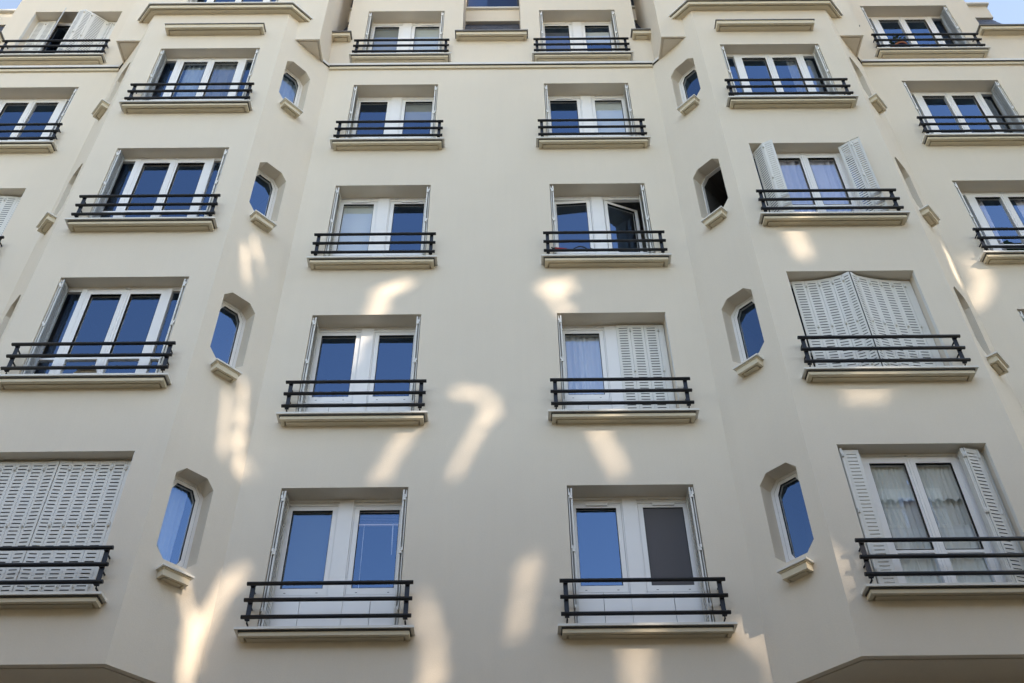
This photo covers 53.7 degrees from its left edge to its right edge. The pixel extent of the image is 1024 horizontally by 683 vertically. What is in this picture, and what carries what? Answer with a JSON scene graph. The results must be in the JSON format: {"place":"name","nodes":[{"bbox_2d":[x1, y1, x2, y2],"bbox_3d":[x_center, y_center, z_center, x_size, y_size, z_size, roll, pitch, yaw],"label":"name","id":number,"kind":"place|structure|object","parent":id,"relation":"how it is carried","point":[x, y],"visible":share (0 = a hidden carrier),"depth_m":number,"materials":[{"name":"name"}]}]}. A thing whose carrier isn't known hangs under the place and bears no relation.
{"place":"outdoors","nodes":[
{"label":"outdoors","id":0,"kind":"place"},
{"bbox_2d":[0,0,1023,23],"label":"sky","id":1,"kind":"structure","parent":0,"point":[1002,11],"materials":[{"name":"white"}]},
{"label":"ground","id":2,"kind":"structure","parent":0,"visible":0},
{"bbox_2d":[0,0,1023,682],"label":"apartment building","id":3,"kind":"structure","parent":2,"relation":"on","point":[234,326],"depth_m":13.40,"materials":[{"name":"beige paint"}]},
{"bbox_2d":[0,99,69,140],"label":"window","id":4,"kind":"structure","parent":3,"relation":"in","point":[31,104],"depth_m":17.90,"materials":[{"name":"white plastic"}]},
{"bbox_2d":[41,23,111,50],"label":"window","id":5,"kind":"structure","parent":3,"relation":"in","point":[59,25],"depth_m":20.06,"materials":[{"name":"white plastic"}]},
{"bbox_2d":[30,287,181,373],"bbox_3d":[-5.124,-0.028,12.927,1.700,1.880,0.090,-1,-44,0],"label":"window","id":6,"kind":"structure","parent":3,"relation":"in","point":[166,294],"depth_m":13.10,"materials":[{"name":"white plastic"}]},
{"bbox_2d":[99,158,221,217],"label":"window","id":7,"kind":"structure","parent":3,"relation":"in","point":[208,164],"depth_m":15.21,"materials":[{"name":"white plastic"}]},
{"bbox_2d":[157,486,187,560],"bbox_3d":[-3.873,2.078,11.313,0.042,1.100,0.312,-33,-52,29],"label":"window pane","id":8,"kind":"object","parent":3,"relation":"hanging from","point":[172,519],"visible":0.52,"depth_m":11.40,"materials":[{"name":"blue glass"}]},
{"bbox_2d":[172,475,202,568],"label":"octagonal window","id":9,"kind":"structure","parent":3,"relation":"in","point":[197,498],"depth_m":11.53,"materials":[{"name":"white plastic"}]},
{"bbox_2d":[176,66,205,95],"bbox_3d":[-5.460,-4.161,16.979,0.372,1.700,0.059,-1,-44,0],"label":"window pane","id":10,"kind":"structure","parent":3,"relation":"hanging from","point":[193,74],"depth_m":17.31,"materials":[{"name":"blue glass"}]},
{"bbox_2d":[151,58,253,99],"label":"window","id":11,"kind":"structure","parent":3,"relation":"in","point":[210,63],"depth_m":17.29,"materials":[{"name":"white plastic"}]},
{"bbox_2d":[205,65,236,95],"bbox_3d":[-4.895,-4.185,16.961,0.482,1.700,0.075,-1,-44,0],"label":"window pane","id":12,"kind":"structure","parent":3,"relation":"hanging from","point":[223,74],"depth_m":17.26,"materials":[{"name":"blue glass"}]},
{"bbox_2d":[220,300,245,367],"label":"octagonal window","id":13,"kind":"structure","parent":3,"relation":"in","point":[241,321],"depth_m":13.57,"materials":[{"name":"white plastic"}]},
{"bbox_2d":[197,0,271,1],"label":"window","id":14,"kind":"structure","parent":3,"relation":"in","point":[197,0],"depth_m":19.26,"materials":[{"name":"white plastic"}]},
{"bbox_2d":[256,169,277,219],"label":"octagonal window","id":15,"kind":"structure","parent":3,"relation":"in","point":[273,187],"depth_m":15.60,"materials":[{"name":"white plastic"}]},
{"bbox_2d":[279,76,295,102],"bbox_3d":[-3.922,-4.191,17.345,0.042,1.100,0.409,-33,-52,29],"label":"window pane","id":16,"kind":"structure","parent":3,"relation":"hanging from","point":[287,90],"depth_m":17.56,"materials":[{"name":"blue glass"}]},
{"bbox_2d":[284,69,302,106],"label":"octagonal window","id":17,"kind":"structure","parent":3,"relation":"in","point":[299,86],"depth_m":17.63,"materials":[{"name":"white plastic"}]},
{"bbox_2d":[281,513,331,588],"bbox_3d":[-2.365,2.443,11.747,0.530,1.178,0.016,-1,-44,0],"label":"window pane","id":18,"kind":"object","parent":3,"relation":"attached to","point":[307,548],"depth_m":11.77,"materials":[{"name":"blue glass"}]},
{"bbox_2d":[266,500,404,625],"bbox_3d":[-1.967,2.602,11.526,1.500,1.880,0.088,-1,-44,0],"label":"window","id":19,"kind":"structure","parent":3,"relation":"in","point":[343,536],"depth_m":11.44,"materials":[{"name":"white plastic"}]},
{"bbox_2d":[337,207,372,250],"bbox_3d":[-2.420,-1.732,15.730,0.530,1.238,0.016,-1,-44,0],"label":"window blind","id":20,"kind":"object","parent":3,"relation":"attached to","point":[356,219],"depth_m":15.80,"materials":[{"name":"white fabric"}]},
{"bbox_2d":[303,327,415,411],"bbox_3d":[-1.995,0.504,13.528,1.500,1.880,0.088,-1,-44,0],"label":"window","id":21,"kind":"structure","parent":3,"relation":"in","point":[365,357],"depth_m":13.65,"materials":[{"name":"white plastic"}]},
{"bbox_2d":[357,105,386,132],"bbox_3d":[-2.449,-3.839,17.733,0.530,1.242,0.035,-1,-44,0],"label":"window blind","id":22,"kind":"object","parent":3,"relation":"attached to","point":[375,107],"depth_m":17.88,"materials":[{"name":"plastic"}]},
{"bbox_2d":[358,516,397,587],"bbox_3d":[-1.575,2.392,11.783,0.530,1.090,0.038,-1,-44,0],"label":"window blind","id":23,"kind":"object","parent":3,"relation":"attached to","point":[363,525],"depth_m":11.99,"materials":[{"name":"white plastic"}]},
{"bbox_2d":[332,198,425,255],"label":"window","id":24,"kind":"structure","parent":3,"relation":"in","point":[383,208],"depth_m":15.85,"materials":[{"name":"white plastic"}]},
{"bbox_2d":[373,30,398,52],"bbox_3d":[-2.476,-5.824,19.842,0.530,1.238,0.016,-1,-44,0],"label":"window blind","id":25,"kind":"object","parent":3,"relation":"attached to","point":[386,34],"depth_m":20.02,"materials":[{"name":"white fabric"}]},
{"bbox_2d":[350,97,433,137],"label":"window","id":26,"kind":"structure","parent":3,"relation":"in","point":[396,106],"depth_m":17.95,"materials":[{"name":"white plastic"}]},
{"bbox_2d":[369,23,440,52],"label":"window","id":27,"kind":"structure","parent":3,"relation":"in","point":[406,30],"depth_m":20.14,"materials":[{"name":"white plastic"}]},
{"bbox_2d":[404,104,431,119],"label":"window blind","id":28,"kind":"object","parent":3,"relation":"attached to","point":[418,112],"depth_m":17.95,"materials":[{"name":"white fabric"}]},
{"bbox_2d":[413,29,438,52],"bbox_3d":[-1.686,-5.831,19.846,0.530,1.238,0.016,-1,-44,0],"label":"window blind","id":29,"kind":"object","parent":3,"relation":"attached to","point":[427,34],"depth_m":20.02,"materials":[{"name":"white fabric"}]},
{"bbox_2d":[545,33,570,51],"bbox_3d":[0.900,-5.774,19.782,0.530,1.018,0.016,-1,-44,0],"label":"window blind","id":30,"kind":"object","parent":3,"relation":"attached to","point":[556,35],"depth_m":19.90,"materials":[{"name":"fabric"}]},
{"bbox_2d":[551,246,592,248],"bbox_3d":[0.916,-1.348,14.730,0.694,0.125,0.039,-1,-44,0],"label":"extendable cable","id":31,"kind":"object","parent":3,"relation":"on","point":[573,248],"visible":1,"depth_m":14.73,"materials":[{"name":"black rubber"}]},
{"bbox_2d":[565,337,585,393],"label":"curtain","id":32,"kind":"object","parent":3,"relation":"hanging from","point":[574,355],"visible":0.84,"depth_m":13.81,"materials":[{"name":"white fabric"}]},
{"bbox_2d":[541,22,613,51],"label":"window","id":33,"kind":"structure","parent":3,"relation":"in","point":[576,29],"depth_m":20.15,"materials":[{"name":"white plastic"}]},
{"bbox_2d":[546,95,629,136],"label":"window","id":34,"kind":"structure","parent":3,"relation":"in","point":[586,108],"depth_m":17.95,"materials":[{"name":"white plastic"}]},
{"bbox_2d":[581,336,603,393],"bbox_3d":[1.112,0.366,13.739,0.325,1.250,0.054,-1,-44,0],"label":"curtain","id":35,"kind":"object","parent":3,"relation":"hanging from","point":[591,357],"visible":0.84,"depth_m":13.82,"materials":[{"name":"white fabric"}]},
{"bbox_2d":[586,32,609,42],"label":"window blind","id":36,"kind":"object","parent":3,"relation":"attached to","point":[602,34],"depth_m":20.03,"materials":[{"name":"white fabric"}]},
{"bbox_2d":[552,196,648,253],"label":"window","id":37,"kind":"structure","parent":3,"relation":"in","point":[597,206],"depth_m":15.93,"materials":[{"name":"white plastic"}]},
{"bbox_2d":[595,103,624,131],"bbox_3d":[1.717,-3.866,17.752,0.530,1.238,0.016,-1,-44,0],"label":"window blind","id":38,"kind":"object","parent":3,"relation":"attached to","point":[608,110],"depth_m":17.89,"materials":[{"name":"white fabric"}]},
{"bbox_2d":[560,326,674,408],"bbox_3d":[1.380,0.474,13.544,1.500,1.880,0.088,-1,-44,0],"label":"window","id":39,"kind":"structure","parent":3,"relation":"in","point":[610,363],"depth_m":13.68,"materials":[{"name":"white plastic"}]},
{"bbox_2d":[570,497,706,622],"bbox_3d":[1.408,2.572,11.542,1.500,1.880,0.088,-1,-44,0],"label":"window","id":40,"kind":"structure","parent":3,"relation":"in","point":[632,539],"depth_m":11.45,"materials":[{"name":"white plastic"}]},
{"bbox_2d":[643,508,692,584],"bbox_3d":[1.804,2.375,11.726,0.468,1.051,0.016,-1,-44,0],"label":"window blind","id":41,"kind":"object","parent":3,"relation":"attached to","point":[668,551],"depth_m":11.74,"materials":[{"name":"grey fabric"}]},
{"bbox_2d":[678,66,695,102],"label":"octagonal window","id":42,"kind":"structure","parent":3,"relation":"in","point":[682,81],"depth_m":17.66,"materials":[{"name":"white plastic"}]},
{"bbox_2d":[701,166,720,214],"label":"octagonal window","id":43,"kind":"structure","parent":3,"relation":"in","point":[717,169],"depth_m":15.71,"materials":[{"name":"white plastic"}]},
{"bbox_2d":[731,295,754,362],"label":"octagonal window","id":44,"kind":"structure","parent":3,"relation":"in","point":[735,317],"depth_m":13.60,"materials":[{"name":"white plastic"}]},
{"bbox_2d":[726,54,831,95],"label":"window","id":45,"kind":"structure","parent":3,"relation":"in","point":[738,59],"depth_m":17.34,"materials":[{"name":"white plastic"}]},
{"bbox_2d":[770,470,798,562],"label":"octagonal window","id":46,"kind":"structure","parent":3,"relation":"in","point":[776,492],"depth_m":11.56,"materials":[{"name":"white plastic"}]},
{"bbox_2d":[786,61,805,91],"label":"curtain","id":47,"kind":"object","parent":3,"relation":"hanging from","point":[793,69],"visible":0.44,"depth_m":17.30,"materials":[{"name":"white fabric"}]},
{"bbox_2d":[779,161,814,211],"bbox_3d":[4.212,-2.168,15.002,0.482,1.700,0.091,-1,-44,0],"label":"curtain","id":48,"kind":"object","parent":3,"relation":"hanging from","point":[793,176],"visible":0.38,"depth_m":15.24,"materials":[{"name":"white fabric"}]},
{"bbox_2d":[805,60,822,91],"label":"curtain","id":49,"kind":"object","parent":3,"relation":"hanging from","point":[811,68],"visible":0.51,"depth_m":17.31,"materials":[{"name":"white fabric"}]},
{"bbox_2d":[752,153,877,211],"bbox_3d":[4.477,-2.211,14.975,1.700,1.880,0.090,-1,-44,0],"label":"window","id":50,"kind":"structure","parent":3,"relation":"in","point":[803,158],"depth_m":15.27,"materials":[{"name":"white plastic"}]},
{"bbox_2d":[809,161,851,211],"bbox_3d":[4.752,-2.171,15.006,0.502,1.700,0.066,-1,-44,0],"label":"curtain","id":51,"kind":"object","parent":3,"relation":"hanging from","point":[825,173],"visible":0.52,"depth_m":15.25,"materials":[{"name":"white fabric"}]},
{"bbox_2d":[789,282,940,365],"bbox_3d":[4.505,-0.113,12.973,1.700,1.880,0.090,-1,-44,0],"label":"window","id":52,"kind":"structure","parent":3,"relation":"in","point":[789,282],"depth_m":13.10,"materials":[{"name":"white plastic"}]},
{"bbox_2d":[871,467,913,502],"bbox_3d":[4.262,1.602,11.399,0.482,0.510,0.030,-1,-44,0],"label":"lace valance","id":53,"kind":"object","parent":3,"relation":"hanging from","point":[892,483],"visible":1,"depth_m":11.40,"materials":[{"name":"white fabric"}]},
{"bbox_2d":[889,36,907,43],"bbox_3d":[7.330,-5.520,19.101,0.365,0.706,0.376,-31,-51,28],"label":"potted plant","id":54,"kind":"object","parent":3,"relation":"on","point":[899,42],"visible":0.28,"depth_m":19.14,"materials":[{"name":"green plant"}]},
{"bbox_2d":[881,498,930,548],"bbox_3d":[4.268,2.079,11.023,0.502,1.740,0.048,-1,-44,0],"label":"net curtain","id":55,"kind":"object","parent":3,"relation":"hanging from","point":[905,514],"visible":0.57,"depth_m":11.15,"materials":[{"name":"white fabric"}]},
{"bbox_2d":[889,525,929,582],"bbox_3d":[4.151,2.353,10.721,0.484,0.950,0.036,-1,-44,0],"label":"curtain","id":56,"kind":"object","parent":3,"relation":"hanging from","point":[897,531],"visible":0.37,"depth_m":10.74,"materials":[{"name":"white fabric"}]},
{"bbox_2d":[868,16,957,46],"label":"window","id":57,"kind":"structure","parent":3,"relation":"in","point":[875,22],"depth_m":20.07,"materials":[{"name":"white plastic"}]},
{"bbox_2d":[916,558,941,582],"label":"curtain","id":58,"kind":"object","parent":3,"relation":"hanging from","point":[928,564],"visible":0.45,"depth_m":10.69,"materials":[{"name":"white fabric"}]},
{"bbox_2d":[917,466,960,501],"bbox_3d":[4.802,1.597,11.401,0.502,0.510,0.030,-1,-44,0],"label":"lace valance","id":59,"kind":"object","parent":3,"relation":"hanging from","point":[939,482],"visible":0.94,"depth_m":11.40,"materials":[{"name":"white fabric"}]},
{"bbox_2d":[859,453,1020,582],"bbox_3d":[4.532,1.985,10.971,1.700,1.880,0.090,-1,-44,0],"label":"window","id":60,"kind":"structure","parent":3,"relation":"in","point":[910,462],"depth_m":11.10,"materials":[{"name":"white plastic"}]},
{"bbox_2d":[928,498,970,581],"bbox_3d":[4.808,2.074,11.024,0.522,1.740,0.048,-1,-44,0],"label":"net curtain","id":61,"kind":"object","parent":3,"relation":"hanging from","point":[948,511],"visible":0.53,"depth_m":11.20,"materials":[{"name":"white fabric"}]},
{"bbox_2d":[910,92,1015,133],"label":"window","id":62,"kind":"structure","parent":3,"relation":"in","point":[919,97],"depth_m":17.90,"materials":[{"name":"white plastic"}]},
{"bbox_2d":[938,524,992,582],"bbox_3d":[4.802,2.346,10.723,0.482,0.950,0.036,-1,-44,0],"label":"curtain","id":63,"kind":"object","parent":3,"relation":"hanging from","point":[970,564],"visible":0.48,"depth_m":10.76,"materials":[{"name":"white fabric"}]},
{"bbox_2d":[977,200,1006,249],"bbox_3d":[7.463,-1.637,15.603,0.150,1.700,0.061,-1,-44,0],"label":"curtain","id":64,"kind":"object","parent":3,"relation":"hanging from","point":[985,213],"visible":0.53,"depth_m":15.87,"materials":[{"name":"white fabric"}]},
{"bbox_2d":[961,192,1023,250],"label":"window","id":65,"kind":"structure","parent":3,"relation":"in","point":[971,198],"depth_m":15.89,"materials":[{"name":"white plastic"}]},
{"bbox_2d":[984,99,1009,132],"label":"curtain","id":66,"kind":"object","parent":3,"relation":"hanging from","point":[992,108],"visible":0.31,"depth_m":17.91,"materials":[{"name":"white fabric"}]},
{"bbox_2d":[1015,200,1023,216],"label":"curtain","id":67,"kind":"object","parent":3,"relation":"hanging from","point":[1020,204],"visible":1,"depth_m":16.10,"materials":[{"name":"white fabric"}]},
{"bbox_3d":[-5.111,0.434,12.107,0.280,0.078,0.088,-1,-44,0],"label":"white tray","id":68,"kind":"object","parent":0,"visible":0},
{"bbox_2d":[74,365,96,372],"bbox_3d":[-5.112,0.340,12.175,0.260,0.151,0.070,-1,-44,0],"label":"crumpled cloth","id":69,"kind":"object","parent":68,"relation":"on","point":[87,371],"visible":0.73,"depth_m":12.13,"materials":[{"name":"beige fabric"}]}
]}

